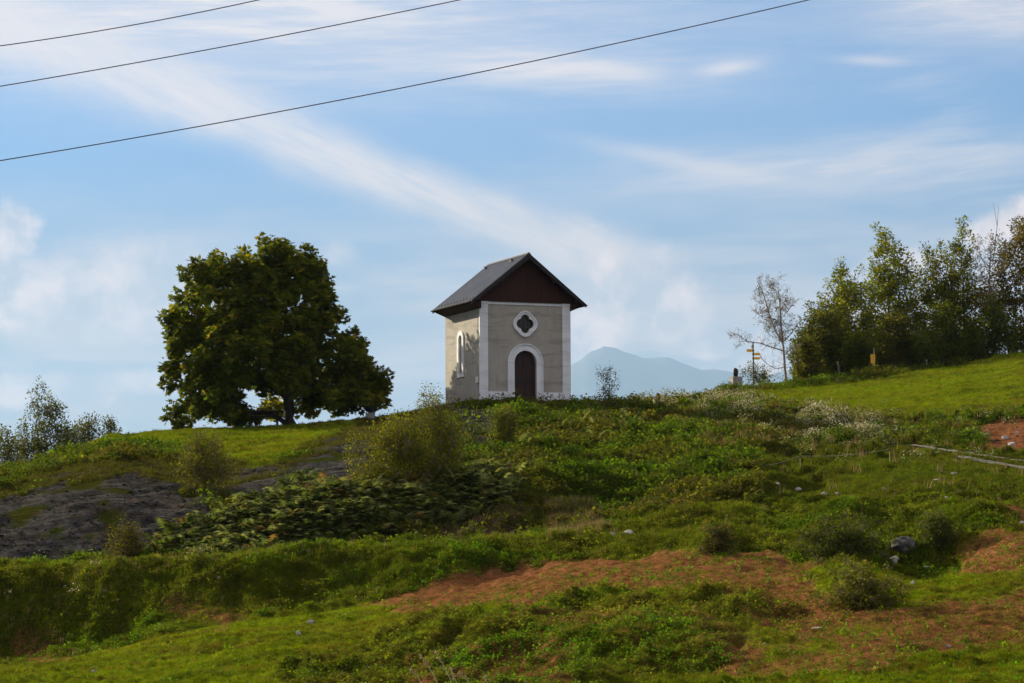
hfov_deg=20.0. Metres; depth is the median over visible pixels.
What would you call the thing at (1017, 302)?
tree
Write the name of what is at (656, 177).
sky
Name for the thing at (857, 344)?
bush
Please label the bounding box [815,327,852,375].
bush
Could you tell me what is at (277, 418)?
bench
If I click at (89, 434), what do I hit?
bush
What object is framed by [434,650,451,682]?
grass stalk
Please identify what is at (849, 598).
bush
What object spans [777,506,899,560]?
bush
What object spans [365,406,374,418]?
sculpture
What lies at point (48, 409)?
bush
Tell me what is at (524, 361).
door
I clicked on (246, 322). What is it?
chestnut tree
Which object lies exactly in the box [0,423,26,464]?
bush
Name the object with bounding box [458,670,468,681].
grass stalk
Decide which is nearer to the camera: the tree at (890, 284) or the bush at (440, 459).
the bush at (440, 459)
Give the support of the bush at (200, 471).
on the ground at (50, 532)
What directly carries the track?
on the ground at (50, 532)
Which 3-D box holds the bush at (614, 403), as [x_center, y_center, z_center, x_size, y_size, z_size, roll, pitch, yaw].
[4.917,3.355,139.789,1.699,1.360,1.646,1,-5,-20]
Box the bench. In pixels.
[248,411,283,425]
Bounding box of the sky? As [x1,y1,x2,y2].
[0,0,1023,460]
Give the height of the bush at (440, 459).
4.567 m
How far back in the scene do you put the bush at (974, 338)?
192.22 m
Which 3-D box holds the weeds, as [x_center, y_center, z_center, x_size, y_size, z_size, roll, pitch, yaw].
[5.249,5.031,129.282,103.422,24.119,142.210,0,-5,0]
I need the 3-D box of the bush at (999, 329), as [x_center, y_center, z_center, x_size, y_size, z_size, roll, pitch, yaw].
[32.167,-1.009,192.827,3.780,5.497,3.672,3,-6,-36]
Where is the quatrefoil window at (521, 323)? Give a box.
[513,311,537,336]
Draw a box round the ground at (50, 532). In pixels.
[0,352,1023,682]
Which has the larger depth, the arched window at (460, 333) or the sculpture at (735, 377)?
the sculpture at (735, 377)
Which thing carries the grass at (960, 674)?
on the ground at (50, 532)
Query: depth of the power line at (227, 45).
68.63 m
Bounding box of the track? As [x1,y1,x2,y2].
[911,444,1023,468]
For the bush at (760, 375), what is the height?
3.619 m
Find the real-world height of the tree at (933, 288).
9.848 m
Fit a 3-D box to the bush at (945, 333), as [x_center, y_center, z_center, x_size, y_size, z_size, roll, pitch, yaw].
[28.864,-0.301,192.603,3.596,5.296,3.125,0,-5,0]
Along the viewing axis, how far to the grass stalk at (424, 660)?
57.66 m
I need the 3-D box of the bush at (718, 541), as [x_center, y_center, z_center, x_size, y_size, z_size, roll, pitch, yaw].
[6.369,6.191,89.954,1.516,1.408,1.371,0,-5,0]
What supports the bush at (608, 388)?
on the ground at (50, 532)
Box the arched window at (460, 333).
[457,331,463,377]
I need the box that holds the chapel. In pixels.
[431,252,587,403]
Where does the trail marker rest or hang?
on the ground at (50, 532)
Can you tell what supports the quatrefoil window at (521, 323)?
in the chapel
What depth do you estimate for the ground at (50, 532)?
94.99 m
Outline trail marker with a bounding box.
[870,348,874,366]
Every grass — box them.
[0,350,1023,682]
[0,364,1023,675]
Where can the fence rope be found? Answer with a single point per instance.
(837, 455)
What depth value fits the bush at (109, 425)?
149.10 m
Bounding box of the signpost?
[746,342,759,386]
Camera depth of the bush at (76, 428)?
147.06 m
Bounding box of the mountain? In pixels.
[571,346,792,400]
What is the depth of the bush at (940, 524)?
90.64 m
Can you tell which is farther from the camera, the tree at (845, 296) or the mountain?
the mountain
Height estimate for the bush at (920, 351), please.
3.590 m
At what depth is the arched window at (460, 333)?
147.00 m
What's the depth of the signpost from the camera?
184.54 m
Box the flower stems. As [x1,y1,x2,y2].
[2,387,1018,600]
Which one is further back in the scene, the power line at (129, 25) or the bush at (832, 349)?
the bush at (832, 349)
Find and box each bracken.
[2,413,1023,682]
[141,408,643,554]
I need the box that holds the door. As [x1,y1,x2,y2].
[515,351,534,398]
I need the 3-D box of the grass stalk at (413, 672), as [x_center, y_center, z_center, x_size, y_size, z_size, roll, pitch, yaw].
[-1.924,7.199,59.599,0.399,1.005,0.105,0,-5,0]
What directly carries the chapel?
on the ground at (50, 532)
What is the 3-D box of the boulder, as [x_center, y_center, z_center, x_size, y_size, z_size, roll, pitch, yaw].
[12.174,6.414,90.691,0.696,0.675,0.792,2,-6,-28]
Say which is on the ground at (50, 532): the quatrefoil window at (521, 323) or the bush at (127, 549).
the bush at (127, 549)
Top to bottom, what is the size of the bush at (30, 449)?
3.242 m
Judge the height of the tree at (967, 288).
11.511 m
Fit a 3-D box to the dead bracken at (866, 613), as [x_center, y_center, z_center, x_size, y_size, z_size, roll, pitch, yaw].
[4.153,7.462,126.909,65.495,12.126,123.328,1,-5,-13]
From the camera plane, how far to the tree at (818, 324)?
192.04 m
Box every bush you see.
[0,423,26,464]
[3,416,45,460]
[24,375,76,455]
[60,419,86,445]
[74,411,106,444]
[101,414,122,435]
[101,514,151,559]
[166,425,241,492]
[337,405,444,485]
[403,380,472,481]
[485,402,521,444]
[593,364,620,405]
[602,397,628,412]
[644,387,676,400]
[695,519,741,554]
[738,360,783,385]
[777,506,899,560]
[785,329,828,378]
[799,552,933,609]
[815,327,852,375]
[834,328,885,374]
[871,307,917,367]
[897,327,940,366]
[911,507,960,552]
[921,298,972,365]
[945,312,988,360]
[972,284,1023,358]
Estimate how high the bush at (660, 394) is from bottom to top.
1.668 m
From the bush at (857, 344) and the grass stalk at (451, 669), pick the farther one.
the bush at (857, 344)
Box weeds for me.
[0,346,1023,682]
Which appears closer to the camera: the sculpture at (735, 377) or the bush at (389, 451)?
the bush at (389, 451)
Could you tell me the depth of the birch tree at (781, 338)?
186.63 m
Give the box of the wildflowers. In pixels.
[8,386,1015,592]
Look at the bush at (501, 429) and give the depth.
120.22 m
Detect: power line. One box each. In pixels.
[0,0,257,45]
[0,0,458,86]
[0,0,807,160]
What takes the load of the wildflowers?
on the ground at (50, 532)
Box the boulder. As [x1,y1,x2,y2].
[891,536,914,554]
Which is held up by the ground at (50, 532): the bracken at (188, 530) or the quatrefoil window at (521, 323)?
the bracken at (188, 530)
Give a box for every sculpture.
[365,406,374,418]
[729,368,741,388]
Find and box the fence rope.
[761,449,888,465]
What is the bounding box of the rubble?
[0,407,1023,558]
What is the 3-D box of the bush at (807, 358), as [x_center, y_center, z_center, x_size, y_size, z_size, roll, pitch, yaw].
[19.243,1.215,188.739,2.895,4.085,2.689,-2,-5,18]
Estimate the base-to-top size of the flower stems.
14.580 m
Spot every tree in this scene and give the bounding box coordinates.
[155,232,394,429]
[728,271,804,378]
[788,300,854,373]
[810,256,898,366]
[852,221,935,366]
[901,238,974,363]
[936,215,996,360]
[970,203,1008,352]
[970,214,1023,352]
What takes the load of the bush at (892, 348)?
on the ground at (50, 532)
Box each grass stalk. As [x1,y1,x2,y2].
[409,668,420,682]
[420,654,436,681]
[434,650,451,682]
[448,666,456,682]
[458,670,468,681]
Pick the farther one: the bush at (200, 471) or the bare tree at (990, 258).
the bare tree at (990, 258)

